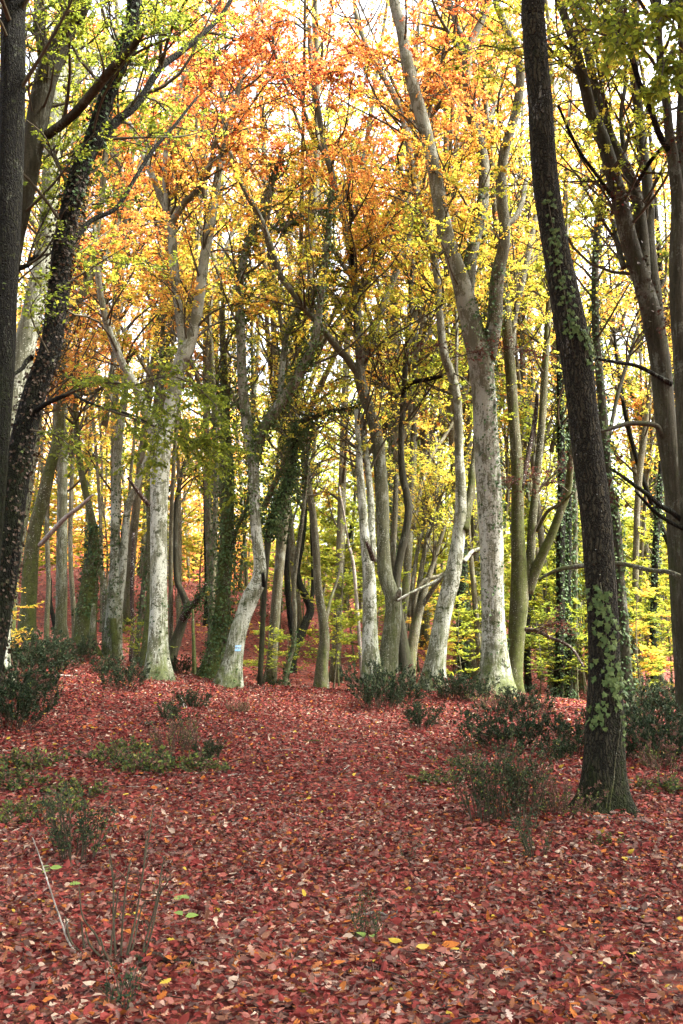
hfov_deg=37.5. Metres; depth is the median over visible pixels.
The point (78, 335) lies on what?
slender tree
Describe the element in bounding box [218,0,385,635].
background tree
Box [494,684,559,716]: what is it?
shrub
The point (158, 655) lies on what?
beech tree
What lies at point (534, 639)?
beech sapling
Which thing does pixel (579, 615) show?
beech sapling
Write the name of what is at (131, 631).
beech sapling
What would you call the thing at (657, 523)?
slender tree
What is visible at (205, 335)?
slender tree
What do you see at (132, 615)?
slender tree
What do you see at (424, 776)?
herb patch
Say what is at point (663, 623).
beech sapling
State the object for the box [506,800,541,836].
sprig
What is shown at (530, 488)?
background tree
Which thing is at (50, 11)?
background tree
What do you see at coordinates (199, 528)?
wood
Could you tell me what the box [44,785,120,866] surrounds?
sapling sprig
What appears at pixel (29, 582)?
beech tree
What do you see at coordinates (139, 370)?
slender tree
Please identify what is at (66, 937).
bent twig
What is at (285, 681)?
beech tree
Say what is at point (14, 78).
beech tree
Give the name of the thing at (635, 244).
beech tree
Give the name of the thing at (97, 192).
slender tree
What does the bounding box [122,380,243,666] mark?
young tree
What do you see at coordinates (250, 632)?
beech sapling
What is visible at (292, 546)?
background tree
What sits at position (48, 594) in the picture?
slender tree
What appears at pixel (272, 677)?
shrub
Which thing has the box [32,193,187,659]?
beech tree
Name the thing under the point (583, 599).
beech sapling
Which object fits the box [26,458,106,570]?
beech sapling
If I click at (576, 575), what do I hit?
slender tree
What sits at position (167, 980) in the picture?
fallen leaf
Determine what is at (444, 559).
beech sapling
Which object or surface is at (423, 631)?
background tree
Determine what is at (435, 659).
beech tree
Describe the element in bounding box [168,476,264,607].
beech sapling
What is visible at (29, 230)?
background tree
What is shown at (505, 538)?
beech sapling
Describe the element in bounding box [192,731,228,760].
shrub
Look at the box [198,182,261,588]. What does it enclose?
slender tree
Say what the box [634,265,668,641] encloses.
slender tree
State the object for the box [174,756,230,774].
herb patch
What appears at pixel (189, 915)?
seedling
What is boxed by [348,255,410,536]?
slender tree
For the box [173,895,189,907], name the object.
seedling
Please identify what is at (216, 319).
background tree
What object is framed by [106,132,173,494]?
slender tree
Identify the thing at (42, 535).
beech sapling
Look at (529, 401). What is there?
background tree
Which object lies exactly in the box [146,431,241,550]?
beech sapling
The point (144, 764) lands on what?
herb patch
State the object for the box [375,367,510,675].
young tree
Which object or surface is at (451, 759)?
herb patch
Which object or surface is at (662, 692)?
shrub
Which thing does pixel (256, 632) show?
beech sapling
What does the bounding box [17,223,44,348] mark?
slender tree
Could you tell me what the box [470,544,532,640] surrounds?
beech sapling
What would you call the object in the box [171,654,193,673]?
shrub
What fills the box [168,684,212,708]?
shrub
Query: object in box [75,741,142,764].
herb patch
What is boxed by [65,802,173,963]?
leafless shrub
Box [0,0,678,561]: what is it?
sky
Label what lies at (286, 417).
slender tree
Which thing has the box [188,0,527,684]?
background tree
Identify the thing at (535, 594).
beech sapling
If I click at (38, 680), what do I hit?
shrub
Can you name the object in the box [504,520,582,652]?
beech sapling
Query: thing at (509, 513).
slender tree
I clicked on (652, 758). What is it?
shrub
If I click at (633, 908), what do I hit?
fallen stick
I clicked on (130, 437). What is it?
beech sapling
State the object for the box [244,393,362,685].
beech tree
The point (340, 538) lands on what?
background tree
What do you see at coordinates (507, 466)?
slender tree
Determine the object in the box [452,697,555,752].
shrub
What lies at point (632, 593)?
beech sapling
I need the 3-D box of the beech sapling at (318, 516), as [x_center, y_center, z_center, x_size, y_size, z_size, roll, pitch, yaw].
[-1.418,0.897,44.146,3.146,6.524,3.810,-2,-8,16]
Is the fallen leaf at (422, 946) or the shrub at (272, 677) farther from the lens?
the shrub at (272, 677)
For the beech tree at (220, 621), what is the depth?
21.07 m
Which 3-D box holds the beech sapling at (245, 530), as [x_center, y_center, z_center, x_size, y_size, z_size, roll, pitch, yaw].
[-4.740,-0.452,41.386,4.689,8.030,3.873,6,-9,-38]
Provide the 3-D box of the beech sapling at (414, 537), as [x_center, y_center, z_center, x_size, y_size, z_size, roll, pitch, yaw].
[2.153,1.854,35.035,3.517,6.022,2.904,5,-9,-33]
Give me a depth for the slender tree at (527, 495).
32.23 m
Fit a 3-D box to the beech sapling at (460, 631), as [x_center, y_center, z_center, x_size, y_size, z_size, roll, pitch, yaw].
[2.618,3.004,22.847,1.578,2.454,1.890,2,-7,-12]
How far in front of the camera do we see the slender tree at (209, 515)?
24.43 m
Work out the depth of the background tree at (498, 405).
53.98 m
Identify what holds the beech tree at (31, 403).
on the forest floor
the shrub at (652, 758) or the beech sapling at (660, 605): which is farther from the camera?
the beech sapling at (660, 605)
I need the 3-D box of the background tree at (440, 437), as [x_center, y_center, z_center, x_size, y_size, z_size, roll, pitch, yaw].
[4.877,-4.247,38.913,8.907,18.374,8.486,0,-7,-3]
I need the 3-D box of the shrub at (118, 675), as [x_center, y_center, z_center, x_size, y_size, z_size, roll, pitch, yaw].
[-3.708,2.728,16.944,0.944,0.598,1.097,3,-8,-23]
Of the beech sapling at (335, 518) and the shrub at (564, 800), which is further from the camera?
the beech sapling at (335, 518)
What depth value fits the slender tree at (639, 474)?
27.47 m
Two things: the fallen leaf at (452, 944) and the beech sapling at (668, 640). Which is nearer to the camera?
the fallen leaf at (452, 944)
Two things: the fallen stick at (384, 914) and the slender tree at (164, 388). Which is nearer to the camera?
the fallen stick at (384, 914)
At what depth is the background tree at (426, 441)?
34.39 m
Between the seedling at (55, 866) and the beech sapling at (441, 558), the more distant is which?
the beech sapling at (441, 558)
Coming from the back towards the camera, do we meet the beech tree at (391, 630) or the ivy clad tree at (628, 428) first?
the ivy clad tree at (628, 428)
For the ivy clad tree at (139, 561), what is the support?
on the forest floor
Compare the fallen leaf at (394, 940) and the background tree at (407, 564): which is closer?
the fallen leaf at (394, 940)
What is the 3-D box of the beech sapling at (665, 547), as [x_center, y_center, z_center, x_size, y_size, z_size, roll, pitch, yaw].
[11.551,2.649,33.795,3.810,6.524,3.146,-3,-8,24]
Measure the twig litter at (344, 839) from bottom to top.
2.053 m
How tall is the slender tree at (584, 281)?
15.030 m
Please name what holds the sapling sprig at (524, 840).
on the forest floor
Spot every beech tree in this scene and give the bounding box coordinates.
[0,0,108,568]
[0,0,227,293]
[0,0,266,697]
[4,0,200,679]
[16,93,176,639]
[18,0,332,682]
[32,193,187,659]
[34,290,137,655]
[91,0,470,685]
[138,248,288,679]
[178,101,423,689]
[207,182,354,688]
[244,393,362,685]
[253,376,368,685]
[277,209,519,685]
[281,333,429,691]
[284,0,535,692]
[336,0,569,696]
[413,0,588,692]
[439,0,682,624]
[440,0,682,721]
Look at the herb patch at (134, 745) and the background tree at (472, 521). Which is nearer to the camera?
the herb patch at (134, 745)
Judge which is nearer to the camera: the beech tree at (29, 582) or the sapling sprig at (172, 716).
the sapling sprig at (172, 716)
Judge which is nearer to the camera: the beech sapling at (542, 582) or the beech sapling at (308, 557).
the beech sapling at (542, 582)
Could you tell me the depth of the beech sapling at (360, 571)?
30.75 m
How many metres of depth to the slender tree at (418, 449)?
41.24 m
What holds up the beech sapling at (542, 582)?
on the forest floor
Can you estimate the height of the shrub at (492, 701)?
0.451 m
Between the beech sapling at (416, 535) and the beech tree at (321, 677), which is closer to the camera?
the beech tree at (321, 677)
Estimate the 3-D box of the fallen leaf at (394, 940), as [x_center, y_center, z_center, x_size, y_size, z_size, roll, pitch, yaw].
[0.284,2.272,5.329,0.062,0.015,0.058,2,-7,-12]
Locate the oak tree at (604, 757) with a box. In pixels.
[521,0,643,818]
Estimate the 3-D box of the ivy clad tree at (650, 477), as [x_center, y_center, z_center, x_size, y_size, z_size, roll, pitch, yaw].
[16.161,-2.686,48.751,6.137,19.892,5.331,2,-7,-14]
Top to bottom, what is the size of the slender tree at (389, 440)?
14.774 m
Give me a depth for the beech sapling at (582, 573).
34.45 m
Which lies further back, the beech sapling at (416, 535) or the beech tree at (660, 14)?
the beech sapling at (416, 535)
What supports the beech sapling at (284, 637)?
on the forest floor
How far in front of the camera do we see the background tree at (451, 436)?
29.91 m
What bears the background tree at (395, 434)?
on the forest floor
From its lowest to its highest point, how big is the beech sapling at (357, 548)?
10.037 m
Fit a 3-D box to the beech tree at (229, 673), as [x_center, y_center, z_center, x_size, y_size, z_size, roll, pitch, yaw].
[-1.201,-2.572,21.195,4.524,12.659,4.473,3,-8,-25]
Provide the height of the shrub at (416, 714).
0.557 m
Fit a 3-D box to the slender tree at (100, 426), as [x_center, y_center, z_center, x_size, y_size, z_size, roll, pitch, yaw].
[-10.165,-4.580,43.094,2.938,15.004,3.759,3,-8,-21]
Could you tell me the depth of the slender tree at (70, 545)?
26.38 m
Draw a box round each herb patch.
[0,746,71,770]
[0,762,58,792]
[0,799,45,826]
[7,788,88,815]
[38,776,108,797]
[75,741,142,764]
[99,736,152,752]
[99,750,174,775]
[120,743,206,772]
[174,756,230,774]
[406,768,462,785]
[437,756,486,767]
[585,832,625,847]
[628,771,682,794]
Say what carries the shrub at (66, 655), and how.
on the forest floor
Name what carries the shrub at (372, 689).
on the forest floor
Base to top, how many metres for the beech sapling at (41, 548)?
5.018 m
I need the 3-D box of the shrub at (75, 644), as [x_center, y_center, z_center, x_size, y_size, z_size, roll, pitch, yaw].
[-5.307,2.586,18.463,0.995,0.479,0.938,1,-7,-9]
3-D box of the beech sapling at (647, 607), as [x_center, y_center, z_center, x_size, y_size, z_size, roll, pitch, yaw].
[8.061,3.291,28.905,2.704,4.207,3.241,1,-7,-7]
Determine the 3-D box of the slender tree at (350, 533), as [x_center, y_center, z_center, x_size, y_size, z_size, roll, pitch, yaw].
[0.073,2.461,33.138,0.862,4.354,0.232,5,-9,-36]
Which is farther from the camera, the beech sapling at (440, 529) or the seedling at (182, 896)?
the beech sapling at (440, 529)
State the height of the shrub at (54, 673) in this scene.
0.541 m
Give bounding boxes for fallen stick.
[55,735,94,750]
[359,910,397,918]
[581,815,674,833]
[617,856,645,862]
[622,906,641,911]
[629,895,654,902]
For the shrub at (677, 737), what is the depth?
11.43 m
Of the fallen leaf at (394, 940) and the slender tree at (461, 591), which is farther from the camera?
the slender tree at (461, 591)
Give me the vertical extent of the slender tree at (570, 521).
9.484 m
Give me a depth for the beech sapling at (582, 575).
30.85 m
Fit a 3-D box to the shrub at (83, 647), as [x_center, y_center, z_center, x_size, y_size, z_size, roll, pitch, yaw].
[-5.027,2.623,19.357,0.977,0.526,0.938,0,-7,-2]
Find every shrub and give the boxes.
[0,668,65,732]
[1,651,67,704]
[5,665,60,699]
[8,630,65,677]
[11,626,77,664]
[28,640,78,659]
[32,645,91,671]
[55,634,103,661]
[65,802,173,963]
[89,649,127,674]
[95,656,150,690]
[145,714,202,754]
[156,699,182,722]
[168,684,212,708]
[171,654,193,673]
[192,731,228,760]
[223,698,250,712]
[253,672,274,683]
[268,677,282,685]
[337,656,419,710]
[376,671,440,703]
[398,695,445,730]
[420,668,490,700]
[422,722,528,827]
[449,675,499,703]
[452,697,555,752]
[465,686,513,711]
[467,725,560,823]
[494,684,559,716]
[519,773,608,820]
[533,709,585,754]
[536,730,583,763]
[581,686,642,711]
[623,696,682,749]
[625,697,660,738]
[625,701,682,761]
[633,675,674,712]
[635,674,675,714]
[635,730,682,772]
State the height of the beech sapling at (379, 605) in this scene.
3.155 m
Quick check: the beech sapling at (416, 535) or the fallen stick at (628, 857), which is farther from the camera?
the beech sapling at (416, 535)
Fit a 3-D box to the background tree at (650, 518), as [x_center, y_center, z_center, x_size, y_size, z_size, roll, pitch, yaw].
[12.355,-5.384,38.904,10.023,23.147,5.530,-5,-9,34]
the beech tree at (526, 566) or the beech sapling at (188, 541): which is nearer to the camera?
the beech tree at (526, 566)
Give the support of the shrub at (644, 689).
on the forest floor
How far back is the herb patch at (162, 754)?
10.99 m
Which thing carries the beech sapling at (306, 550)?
on the forest floor
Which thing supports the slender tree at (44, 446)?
on the forest floor
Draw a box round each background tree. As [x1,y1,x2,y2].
[0,0,214,645]
[17,0,280,627]
[20,15,127,456]
[25,0,253,614]
[25,9,95,217]
[86,0,266,624]
[108,1,341,514]
[185,11,401,636]
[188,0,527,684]
[192,0,501,682]
[212,95,380,596]
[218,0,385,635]
[254,2,541,585]
[284,0,573,648]
[285,0,590,630]
[310,275,411,541]
[312,253,385,610]
[343,65,663,661]
[351,240,545,635]
[359,0,568,678]
[363,101,533,545]
[444,102,668,692]
[457,62,630,656]
[465,57,669,680]
[466,265,543,531]
[472,0,662,690]
[485,240,613,642]
[494,252,616,525]
[496,339,627,647]
[510,120,670,669]
[515,105,674,680]
[639,190,670,328]
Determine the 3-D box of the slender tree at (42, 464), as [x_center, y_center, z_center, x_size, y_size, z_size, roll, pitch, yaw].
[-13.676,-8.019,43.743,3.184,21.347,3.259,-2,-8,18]
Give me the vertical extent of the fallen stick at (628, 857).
0.037 m
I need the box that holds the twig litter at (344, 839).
[0,655,682,1023]
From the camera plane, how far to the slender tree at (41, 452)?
37.89 m
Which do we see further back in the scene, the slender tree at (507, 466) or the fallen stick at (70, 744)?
the slender tree at (507, 466)
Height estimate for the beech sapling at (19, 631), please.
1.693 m
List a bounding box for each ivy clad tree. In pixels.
[127,140,235,575]
[533,5,677,544]
[605,291,668,578]
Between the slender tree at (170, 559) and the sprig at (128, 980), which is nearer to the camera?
the sprig at (128, 980)
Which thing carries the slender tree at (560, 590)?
on the forest floor
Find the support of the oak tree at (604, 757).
on the forest floor
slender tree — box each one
[11,302,128,639]
[17,175,54,566]
[17,219,36,325]
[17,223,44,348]
[22,154,126,507]
[33,279,91,507]
[38,413,111,608]
[41,341,105,643]
[42,342,129,641]
[50,578,54,628]
[68,110,124,574]
[70,164,136,632]
[86,293,135,527]
[94,513,107,648]
[95,304,144,532]
[105,57,231,642]
[105,215,144,566]
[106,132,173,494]
[120,210,218,602]
[122,101,214,578]
[127,32,228,662]
[127,99,221,645]
[129,532,134,661]
[138,113,212,619]
[139,491,149,669]
[146,52,261,639]
[152,99,274,593]
[153,0,296,640]
[171,424,240,625]
[191,609,195,673]
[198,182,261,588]
[205,475,217,585]
[211,139,269,616]
[222,145,346,650]
[235,247,283,590]
[252,236,334,570]
[338,178,393,610]
[339,167,418,629]
[339,487,361,676]
[343,522,353,593]
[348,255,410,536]
[369,0,486,674]
[397,257,472,612]
[400,264,439,630]
[404,285,464,585]
[451,537,473,684]
[463,250,523,664]
[486,161,546,680]
[496,280,628,698]
[497,202,554,546]
[500,357,627,698]
[508,119,672,713]
[512,85,607,699]
[523,591,537,693]
[549,260,601,558]
[597,317,673,686]
[601,148,674,686]
[611,246,673,549]
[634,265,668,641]
[636,174,673,399]
[643,460,664,708]
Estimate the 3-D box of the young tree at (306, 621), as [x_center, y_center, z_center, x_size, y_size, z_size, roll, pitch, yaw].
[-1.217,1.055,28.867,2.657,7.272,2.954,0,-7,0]
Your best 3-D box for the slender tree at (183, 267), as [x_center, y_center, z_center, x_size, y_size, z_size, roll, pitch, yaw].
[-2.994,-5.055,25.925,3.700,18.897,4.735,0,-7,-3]
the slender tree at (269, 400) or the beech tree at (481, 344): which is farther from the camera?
the slender tree at (269, 400)
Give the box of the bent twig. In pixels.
[32,838,79,959]
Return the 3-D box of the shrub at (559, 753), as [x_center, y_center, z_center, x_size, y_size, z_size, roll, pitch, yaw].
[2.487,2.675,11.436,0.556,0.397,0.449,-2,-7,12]
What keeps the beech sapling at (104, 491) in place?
on the forest floor
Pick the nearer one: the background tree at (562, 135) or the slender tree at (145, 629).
the slender tree at (145, 629)
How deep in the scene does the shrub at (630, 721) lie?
12.81 m
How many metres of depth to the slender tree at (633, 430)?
30.43 m
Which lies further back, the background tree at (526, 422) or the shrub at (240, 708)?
the background tree at (526, 422)
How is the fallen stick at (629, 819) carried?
on the forest floor
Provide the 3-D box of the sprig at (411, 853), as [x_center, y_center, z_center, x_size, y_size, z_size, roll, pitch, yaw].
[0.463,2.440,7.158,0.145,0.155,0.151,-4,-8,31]
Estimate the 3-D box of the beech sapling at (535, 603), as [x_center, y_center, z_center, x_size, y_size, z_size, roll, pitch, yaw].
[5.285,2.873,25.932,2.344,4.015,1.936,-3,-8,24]
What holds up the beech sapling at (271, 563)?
on the forest floor
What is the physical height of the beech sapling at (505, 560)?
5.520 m
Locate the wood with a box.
[17,280,672,648]
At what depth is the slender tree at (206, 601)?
33.26 m
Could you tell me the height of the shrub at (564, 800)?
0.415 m
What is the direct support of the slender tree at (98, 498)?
on the forest floor
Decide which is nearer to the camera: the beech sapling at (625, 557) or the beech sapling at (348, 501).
the beech sapling at (625, 557)
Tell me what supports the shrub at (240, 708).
on the forest floor
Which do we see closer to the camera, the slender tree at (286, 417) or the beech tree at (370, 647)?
the beech tree at (370, 647)
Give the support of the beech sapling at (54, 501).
on the forest floor
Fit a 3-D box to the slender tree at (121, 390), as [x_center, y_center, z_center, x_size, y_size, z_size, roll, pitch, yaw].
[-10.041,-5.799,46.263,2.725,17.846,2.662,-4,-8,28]
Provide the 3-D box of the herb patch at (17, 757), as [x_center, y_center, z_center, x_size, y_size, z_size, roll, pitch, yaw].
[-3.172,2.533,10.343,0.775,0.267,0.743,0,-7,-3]
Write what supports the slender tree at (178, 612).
on the forest floor
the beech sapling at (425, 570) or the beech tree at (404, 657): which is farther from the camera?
the beech sapling at (425, 570)
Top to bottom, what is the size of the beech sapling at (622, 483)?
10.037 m
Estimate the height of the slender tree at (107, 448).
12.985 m
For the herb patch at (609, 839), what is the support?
on the forest floor
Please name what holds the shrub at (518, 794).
on the forest floor
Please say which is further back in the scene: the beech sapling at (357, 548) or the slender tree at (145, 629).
the beech sapling at (357, 548)
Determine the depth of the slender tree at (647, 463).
28.84 m
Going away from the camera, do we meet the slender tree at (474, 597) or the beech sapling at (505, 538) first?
the slender tree at (474, 597)
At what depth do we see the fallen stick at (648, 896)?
6.29 m
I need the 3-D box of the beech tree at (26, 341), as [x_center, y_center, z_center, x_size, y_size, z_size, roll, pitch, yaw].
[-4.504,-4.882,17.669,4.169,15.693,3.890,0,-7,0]
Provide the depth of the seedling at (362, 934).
5.31 m
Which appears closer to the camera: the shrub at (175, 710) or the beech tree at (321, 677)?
the shrub at (175, 710)
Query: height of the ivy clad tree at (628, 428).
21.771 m
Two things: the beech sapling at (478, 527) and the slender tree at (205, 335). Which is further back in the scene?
the beech sapling at (478, 527)
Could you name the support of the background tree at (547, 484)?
on the forest floor
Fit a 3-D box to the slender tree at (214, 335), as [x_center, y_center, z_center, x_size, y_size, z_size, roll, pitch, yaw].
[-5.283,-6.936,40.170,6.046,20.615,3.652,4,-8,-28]
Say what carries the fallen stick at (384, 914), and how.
on the forest floor
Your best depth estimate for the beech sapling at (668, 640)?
27.70 m
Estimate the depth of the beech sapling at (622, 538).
46.81 m
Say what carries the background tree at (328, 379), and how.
on the forest floor
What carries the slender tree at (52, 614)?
on the forest floor
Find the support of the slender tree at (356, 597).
on the forest floor
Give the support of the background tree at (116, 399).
on the forest floor
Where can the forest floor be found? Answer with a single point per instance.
(302, 679)
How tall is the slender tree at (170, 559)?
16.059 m
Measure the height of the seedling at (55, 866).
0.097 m
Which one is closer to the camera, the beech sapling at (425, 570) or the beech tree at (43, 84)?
the beech tree at (43, 84)
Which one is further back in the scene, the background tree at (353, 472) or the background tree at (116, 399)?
the background tree at (353, 472)
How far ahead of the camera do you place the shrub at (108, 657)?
18.51 m
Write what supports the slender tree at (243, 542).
on the forest floor
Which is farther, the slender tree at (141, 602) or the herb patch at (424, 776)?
the slender tree at (141, 602)
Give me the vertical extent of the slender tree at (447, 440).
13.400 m
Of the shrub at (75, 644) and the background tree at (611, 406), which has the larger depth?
the background tree at (611, 406)
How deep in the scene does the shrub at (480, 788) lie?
8.41 m
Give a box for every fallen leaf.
[160,978,170,983]
[388,938,401,942]
[416,944,428,949]
[442,941,458,947]
[558,927,567,931]
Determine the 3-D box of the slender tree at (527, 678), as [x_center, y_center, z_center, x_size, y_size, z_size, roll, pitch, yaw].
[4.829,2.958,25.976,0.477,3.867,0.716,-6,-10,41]
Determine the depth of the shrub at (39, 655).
16.71 m
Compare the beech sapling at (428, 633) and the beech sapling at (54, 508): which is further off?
the beech sapling at (54, 508)
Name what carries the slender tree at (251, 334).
on the forest floor
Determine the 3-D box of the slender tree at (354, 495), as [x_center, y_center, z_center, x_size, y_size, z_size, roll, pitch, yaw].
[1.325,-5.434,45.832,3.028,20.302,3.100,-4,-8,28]
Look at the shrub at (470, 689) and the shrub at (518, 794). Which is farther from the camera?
the shrub at (470, 689)
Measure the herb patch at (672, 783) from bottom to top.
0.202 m
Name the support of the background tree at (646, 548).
on the forest floor
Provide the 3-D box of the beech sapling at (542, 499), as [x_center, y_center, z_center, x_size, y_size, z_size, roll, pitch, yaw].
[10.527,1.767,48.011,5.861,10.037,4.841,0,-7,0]
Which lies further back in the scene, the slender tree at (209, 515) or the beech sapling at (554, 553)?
the beech sapling at (554, 553)
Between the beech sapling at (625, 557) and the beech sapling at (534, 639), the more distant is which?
the beech sapling at (625, 557)
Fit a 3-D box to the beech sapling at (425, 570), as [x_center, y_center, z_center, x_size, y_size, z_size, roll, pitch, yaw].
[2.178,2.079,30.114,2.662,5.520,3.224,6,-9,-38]
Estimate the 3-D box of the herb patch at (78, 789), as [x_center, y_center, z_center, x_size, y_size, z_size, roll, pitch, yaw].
[-2.517,2.591,9.453,0.647,0.212,0.640,3,-8,-20]
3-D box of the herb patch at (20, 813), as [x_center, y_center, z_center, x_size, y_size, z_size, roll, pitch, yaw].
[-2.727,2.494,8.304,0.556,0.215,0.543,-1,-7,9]
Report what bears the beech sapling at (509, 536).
on the forest floor
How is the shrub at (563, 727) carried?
on the forest floor
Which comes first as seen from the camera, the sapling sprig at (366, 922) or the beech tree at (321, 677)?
the sapling sprig at (366, 922)
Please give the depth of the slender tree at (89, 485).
39.01 m
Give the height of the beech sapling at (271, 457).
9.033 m
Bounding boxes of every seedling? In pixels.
[43,865,61,878]
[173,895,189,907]
[174,911,197,928]
[356,932,374,947]
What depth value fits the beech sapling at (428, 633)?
25.73 m
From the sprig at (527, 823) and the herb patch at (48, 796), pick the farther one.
the herb patch at (48, 796)
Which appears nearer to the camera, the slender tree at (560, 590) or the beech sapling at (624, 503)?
the slender tree at (560, 590)
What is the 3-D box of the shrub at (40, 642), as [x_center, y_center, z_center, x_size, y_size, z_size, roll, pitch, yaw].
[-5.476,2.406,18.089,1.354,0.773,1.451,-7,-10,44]
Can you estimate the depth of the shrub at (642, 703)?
13.91 m
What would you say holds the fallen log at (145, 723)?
on the forest floor
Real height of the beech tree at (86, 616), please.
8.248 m
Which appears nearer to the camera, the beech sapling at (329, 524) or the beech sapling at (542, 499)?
the beech sapling at (329, 524)
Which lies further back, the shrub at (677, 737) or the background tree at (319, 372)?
the background tree at (319, 372)
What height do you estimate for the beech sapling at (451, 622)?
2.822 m
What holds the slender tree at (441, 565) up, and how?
on the forest floor
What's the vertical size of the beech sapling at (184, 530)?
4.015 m
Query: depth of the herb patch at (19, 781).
9.50 m
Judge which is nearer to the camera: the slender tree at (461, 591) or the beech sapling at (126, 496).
the slender tree at (461, 591)
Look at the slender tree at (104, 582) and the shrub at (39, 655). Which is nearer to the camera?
the shrub at (39, 655)
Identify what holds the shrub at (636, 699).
on the forest floor
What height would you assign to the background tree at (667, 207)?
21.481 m
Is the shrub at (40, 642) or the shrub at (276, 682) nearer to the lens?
the shrub at (40, 642)
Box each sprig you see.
[36,794,99,861]
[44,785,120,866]
[94,949,146,1017]
[162,701,199,741]
[340,887,385,945]
[399,843,418,863]
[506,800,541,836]
[511,812,552,861]
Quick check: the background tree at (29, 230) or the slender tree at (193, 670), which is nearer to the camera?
the slender tree at (193, 670)
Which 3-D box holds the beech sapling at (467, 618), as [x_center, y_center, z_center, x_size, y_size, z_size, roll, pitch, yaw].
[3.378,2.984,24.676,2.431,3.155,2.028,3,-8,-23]
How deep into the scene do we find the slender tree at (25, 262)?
50.62 m
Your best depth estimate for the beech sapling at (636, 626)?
22.79 m
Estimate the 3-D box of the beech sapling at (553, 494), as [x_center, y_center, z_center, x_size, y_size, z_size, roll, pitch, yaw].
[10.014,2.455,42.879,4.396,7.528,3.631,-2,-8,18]
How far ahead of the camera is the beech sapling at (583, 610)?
28.78 m
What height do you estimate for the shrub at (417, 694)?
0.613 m
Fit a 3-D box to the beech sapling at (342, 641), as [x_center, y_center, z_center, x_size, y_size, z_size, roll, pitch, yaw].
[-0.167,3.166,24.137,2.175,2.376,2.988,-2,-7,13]
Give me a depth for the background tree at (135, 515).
30.99 m
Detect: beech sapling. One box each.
[10,583,43,646]
[21,418,56,562]
[25,467,68,575]
[25,474,55,544]
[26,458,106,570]
[46,420,125,547]
[49,438,145,585]
[84,391,144,532]
[121,418,201,546]
[122,615,177,658]
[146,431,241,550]
[167,502,203,611]
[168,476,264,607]
[180,411,267,594]
[196,579,259,636]
[233,430,325,547]
[239,489,335,612]
[243,625,289,683]
[254,628,316,672]
[270,535,334,617]
[280,598,380,687]
[290,501,358,605]
[291,515,379,685]
[292,459,337,565]
[292,465,376,580]
[308,502,384,665]
[322,470,401,614]
[328,555,384,641]
[332,570,411,660]
[346,437,443,617]
[354,487,439,601]
[374,492,455,670]
[375,457,449,627]
[389,432,479,592]
[401,495,478,616]
[405,596,466,664]
[412,477,476,598]
[419,579,479,671]
[429,467,526,628]
[431,594,481,677]
[435,536,480,636]
[439,475,548,593]
[443,493,525,602]
[451,575,531,658]
[469,506,555,633]
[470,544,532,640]
[504,515,586,651]
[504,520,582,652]
[504,546,587,681]
[504,566,555,668]
[506,601,582,693]
[509,452,619,646]
[525,502,582,626]
[531,563,587,668]
[532,492,626,602]
[534,528,628,694]
[537,597,587,699]
[549,501,657,639]
[552,484,664,597]
[553,500,633,620]
[572,529,646,627]
[575,596,670,690]
[584,559,671,663]
[587,575,673,697]
[618,458,667,563]
[619,487,666,647]
[621,505,667,678]
[623,509,672,687]
[625,556,672,685]
[627,559,673,679]
[633,589,674,686]
[643,515,670,637]
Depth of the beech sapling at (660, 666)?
23.42 m
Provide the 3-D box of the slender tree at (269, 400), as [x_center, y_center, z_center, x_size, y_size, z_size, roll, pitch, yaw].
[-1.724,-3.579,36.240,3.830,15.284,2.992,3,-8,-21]
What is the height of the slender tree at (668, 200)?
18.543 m
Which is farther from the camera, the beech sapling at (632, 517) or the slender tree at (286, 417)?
the beech sapling at (632, 517)
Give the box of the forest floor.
[0,527,682,1023]
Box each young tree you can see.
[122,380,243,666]
[262,419,338,673]
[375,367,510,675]
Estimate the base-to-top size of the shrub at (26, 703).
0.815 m
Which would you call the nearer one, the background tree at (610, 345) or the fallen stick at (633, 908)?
the fallen stick at (633, 908)
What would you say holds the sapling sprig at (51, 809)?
on the forest floor
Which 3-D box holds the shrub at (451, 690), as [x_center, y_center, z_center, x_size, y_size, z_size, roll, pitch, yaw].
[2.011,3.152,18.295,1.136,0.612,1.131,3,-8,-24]
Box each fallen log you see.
[141,721,155,725]
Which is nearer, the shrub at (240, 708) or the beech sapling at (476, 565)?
the shrub at (240, 708)
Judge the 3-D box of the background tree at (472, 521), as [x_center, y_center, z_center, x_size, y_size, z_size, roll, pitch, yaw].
[6.917,-5.997,35.120,10.556,22.856,11.080,-4,-8,29]
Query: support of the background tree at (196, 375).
on the forest floor
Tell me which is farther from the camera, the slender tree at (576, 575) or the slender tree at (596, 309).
the slender tree at (576, 575)
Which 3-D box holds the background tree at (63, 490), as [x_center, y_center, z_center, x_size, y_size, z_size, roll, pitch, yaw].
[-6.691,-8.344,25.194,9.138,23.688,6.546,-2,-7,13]
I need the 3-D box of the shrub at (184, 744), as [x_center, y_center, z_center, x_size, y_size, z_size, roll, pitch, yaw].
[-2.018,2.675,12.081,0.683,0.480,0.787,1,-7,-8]
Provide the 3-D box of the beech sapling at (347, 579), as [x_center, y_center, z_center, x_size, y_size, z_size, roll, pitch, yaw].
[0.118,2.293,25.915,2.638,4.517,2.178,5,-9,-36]
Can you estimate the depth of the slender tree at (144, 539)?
41.83 m

